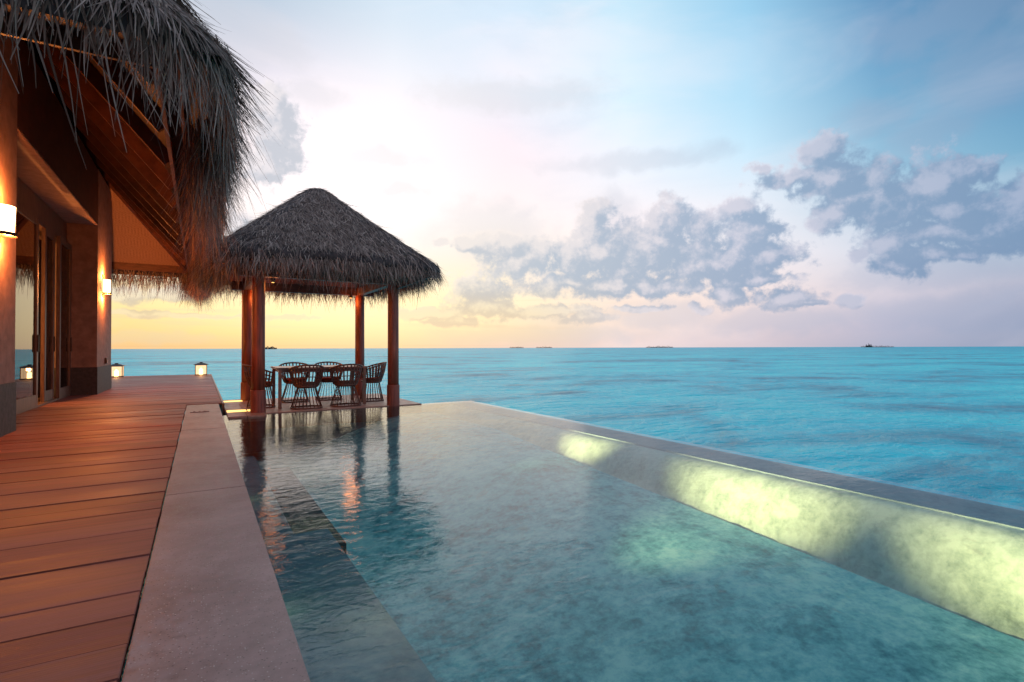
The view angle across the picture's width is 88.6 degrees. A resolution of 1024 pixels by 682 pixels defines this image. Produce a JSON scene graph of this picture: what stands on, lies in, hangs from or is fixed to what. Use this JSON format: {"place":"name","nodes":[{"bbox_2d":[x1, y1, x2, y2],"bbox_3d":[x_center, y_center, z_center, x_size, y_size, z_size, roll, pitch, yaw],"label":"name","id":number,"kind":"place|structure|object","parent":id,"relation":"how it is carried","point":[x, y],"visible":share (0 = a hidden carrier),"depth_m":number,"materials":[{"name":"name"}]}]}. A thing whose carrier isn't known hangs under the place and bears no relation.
{"place":"outdoors","nodes":[
{"label":"outdoors","id":0,"kind":"place"},
{"bbox_2d":[0,374,221,681],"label":"deck","id":1,"kind":"structure","parent":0,"point":[84,479],"depth_m":3.10,"materials":[{"name":"brown wood"}]},
{"bbox_2d":[112,363,125,376],"bbox_3d":[-14.128,1.035,18.754,0.520,0.490,0.520,0,-1,-31],"label":"deck lantern","id":2,"kind":"object","parent":1,"relation":"on","point":[116,371],"visible":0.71,"depth_m":18.69,"materials":[{"name":"beige"}]},
{"bbox_2d":[0,0,287,436],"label":"villa","id":3,"kind":"object","parent":1,"relation":"on","point":[121,137],"visible":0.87,"depth_m":7.13,"materials":[{"name":"plant"}]},
{"bbox_2d":[0,196,17,242],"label":"wall lamp","id":4,"kind":"object","parent":3,"relation":"attached to","point":[7,219],"visible":1,"depth_m":5.86,"materials":[{"name":"white glass"}]},
{"bbox_2d":[15,201,38,412],"bbox_3d":[-7.366,-0.519,7.672,0.080,3.220,3.200,0,-1,-31],"label":"door","id":5,"kind":"structure","parent":3,"relation":"in","point":[27,224],"depth_m":8.55,"materials":[{"name":"clear glass"}]},
{"bbox_2d":[40,227,54,401],"bbox_3d":[-8.843,-0.484,10.022,0.080,3.220,0.750,0,-1,-31],"label":"door","id":6,"kind":"structure","parent":3,"relation":"in","point":[47,351],"depth_m":10.00,"materials":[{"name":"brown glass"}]},
{"bbox_2d":[55,236,71,397],"bbox_3d":[-9.268,-0.472,10.874,0.080,3.220,1.050,0,-1,-31],"label":"door","id":7,"kind":"structure","parent":3,"relation":"in","point":[64,249],"depth_m":10.85,"materials":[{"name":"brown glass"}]},
{"bbox_2d":[102,275,110,297],"bbox_3d":[-9.454,-1.279,12.259,0.166,0.530,0.300,0,-1,-31],"label":"wall lamp","id":8,"kind":"object","parent":3,"relation":"attached to","point":[106,284],"visible":1,"depth_m":12.18,"materials":[{"name":"white glass"}]},
{"bbox_2d":[131,374,223,636],"bbox_3d":[-7.940,1.253,7.864,6.385,0.264,25.660,0,-1,-31],"label":"deck edge","id":9,"kind":"object","parent":1,"relation":"attached to","point":[221,406],"visible":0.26,"depth_m":9.59,"materials":[{"name":"brown wood"}]},
{"bbox_2d":[193,362,208,374],"bbox_3d":[-11.816,1.044,19.952,0.520,0.490,0.520,0,-1,-31],"label":"deck lantern","id":10,"kind":"object","parent":1,"relation":"on","point":[201,369],"visible":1,"depth_m":19.87,"materials":[{"name":"brown metal"}]},
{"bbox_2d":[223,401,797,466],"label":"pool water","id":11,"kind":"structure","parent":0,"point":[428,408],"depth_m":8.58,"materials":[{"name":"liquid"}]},
{"bbox_2d":[111,346,1023,681],"bbox_3d":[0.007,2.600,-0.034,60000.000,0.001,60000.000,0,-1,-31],"label":"sea","id":12,"kind":"structure","parent":0,"point":[943,420],"depth_m":29.27,"materials":[{"name":"liquid"}]},
{"bbox_2d":[223,402,466,457],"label":"pool end wall","id":13,"kind":"structure","parent":12,"relation":"in","point":[292,443],"depth_m":9.32,"materials":[{"name":"stone"}]},
{"bbox_2d":[223,399,266,453],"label":"stepping platform","id":14,"kind":"structure","parent":13,"relation":"attached to","point":[236,408],"depth_m":8.62,"materials":[{"name":"stone"}]},
{"bbox_2d":[647,346,672,347],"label":"island","id":15,"kind":"structure","parent":12,"relation":"on","point":[660,347],"depth_m":4018.36,"materials":[{"name":"grey"}]},
{"bbox_2d":[451,402,1023,530],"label":"infinity wall","id":16,"kind":"structure","parent":12,"relation":"in","point":[985,512],"depth_m":4.57,"materials":[{"name":"stone"}]},
{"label":"pool side wall","id":17,"kind":"structure","parent":12,"relation":"in","visible":0},
{"bbox_2d":[122,404,309,681],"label":"pool coping","id":18,"kind":"object","parent":17,"relation":"on","point":[212,607],"visible":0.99,"depth_m":2.20,"materials":[{"name":"stone"}]},
{"bbox_2d":[190,410,208,412],"bbox_3d":[-4.979,1.116,8.367,0.260,0.013,0.260,0,-1,-31],"label":"skimmer lid","id":19,"kind":"object","parent":18,"relation":"on","point":[192,411],"visible":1,"depth_m":8.30,"materials":[{"name":"stone"}]},
{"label":"terrace piles","id":20,"kind":"structure","parent":12,"relation":"in","visible":0},
{"bbox_2d":[265,393,421,428],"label":"terrace","id":21,"kind":"structure","parent":20,"relation":"on","point":[284,409],"depth_m":9.80,"materials":[{"name":"stone"}]},
{"bbox_2d":[242,364,275,407],"bbox_3d":[-4.768,0.839,9.892,0.569,0.815,0.632,0,-1,-31],"label":"cane armchair","id":22,"kind":"object","parent":21,"relation":"on","point":[268,384],"visible":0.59,"depth_m":9.78,"materials":[{"name":"brown wicker"}]},
{"bbox_2d":[279,362,308,402],"bbox_3d":[-4.538,0.852,10.967,0.632,0.815,0.569,0,-1,-31],"label":"cane armchair","id":23,"kind":"object","parent":21,"relation":"on","point":[287,381],"visible":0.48,"depth_m":10.89,"materials":[{"name":"brown wicker"}]},
{"bbox_2d":[288,364,324,409],"bbox_3d":[-3.791,0.834,9.709,0.632,0.815,0.569,0,-1,-31],"label":"cane armchair","id":24,"kind":"object","parent":21,"relation":"on","point":[315,384],"visible":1,"depth_m":9.58,"materials":[{"name":"brown wicker"}]},
{"bbox_2d":[186,187,446,417],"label":"thatched pavilion","id":25,"kind":"structure","parent":21,"relation":"on","point":[309,242],"depth_m":9.52,"materials":[{"name":"plant"}]},
{"bbox_2d":[271,365,367,408],"bbox_3d":[-3.849,0.877,10.472,1.660,0.750,1.040,0,-1,-31],"label":"dining table","id":26,"kind":"object","parent":21,"relation":"on","point":[280,370],"visible":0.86,"depth_m":10.23,"materials":[{"name":"brown wood"}]},
{"bbox_2d":[315,361,342,400],"bbox_3d":[-3.975,0.856,11.394,0.632,0.815,0.569,0,-1,-27],"label":"cane armchair","id":27,"kind":"object","parent":21,"relation":"on","point":[327,379],"visible":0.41,"depth_m":11.27,"materials":[{"name":"brown wicker"}]},
{"bbox_2d":[329,364,362,406],"bbox_3d":[-3.189,0.837,10.113,0.632,0.815,0.569,0,-1,-37],"label":"cane armchair","id":28,"kind":"object","parent":21,"relation":"on","point":[347,383],"visible":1,"depth_m":9.97,"materials":[{"name":"brown wicker"}]},
{"bbox_2d":[360,362,386,401],"bbox_3d":[-2.938,0.850,11.124,0.569,0.815,0.632,0,-1,-23],"label":"cane armchair","id":29,"kind":"object","parent":21,"relation":"on","point":[377,378],"visible":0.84,"depth_m":10.98,"materials":[{"name":"brown wicker"}]},
{"bbox_2d":[111,0,1023,348],"label":"sky","id":30,"kind":"structure","parent":0,"point":[576,173],"materials":[{"name":"blue"}]},
{"bbox_2d":[255,412,1023,681],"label":"pool floor","id":31,"kind":"structure","parent":0,"point":[516,562],"depth_m":3.78,"materials":[{"name":"teal liquid"}]},
{"bbox_2d":[237,456,345,552],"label":"pool steps","id":32,"kind":"structure","parent":31,"relation":"on","point":[283,503],"depth_m":4.89,"materials":[{"name":"grey stone"}]},
{"bbox_2d":[263,528,436,681],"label":"pool ledge","id":33,"kind":"object","parent":31,"relation":"on","point":[345,627],"visible":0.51,"depth_m":2.64,"materials":[{"name":"grey stone"}]},
{"bbox_2d":[435,404,1023,640],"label":"pool slope","id":34,"kind":"structure","parent":31,"relation":"on","point":[970,569],"depth_m":3.95,"materials":[{"name":"beige stone"}]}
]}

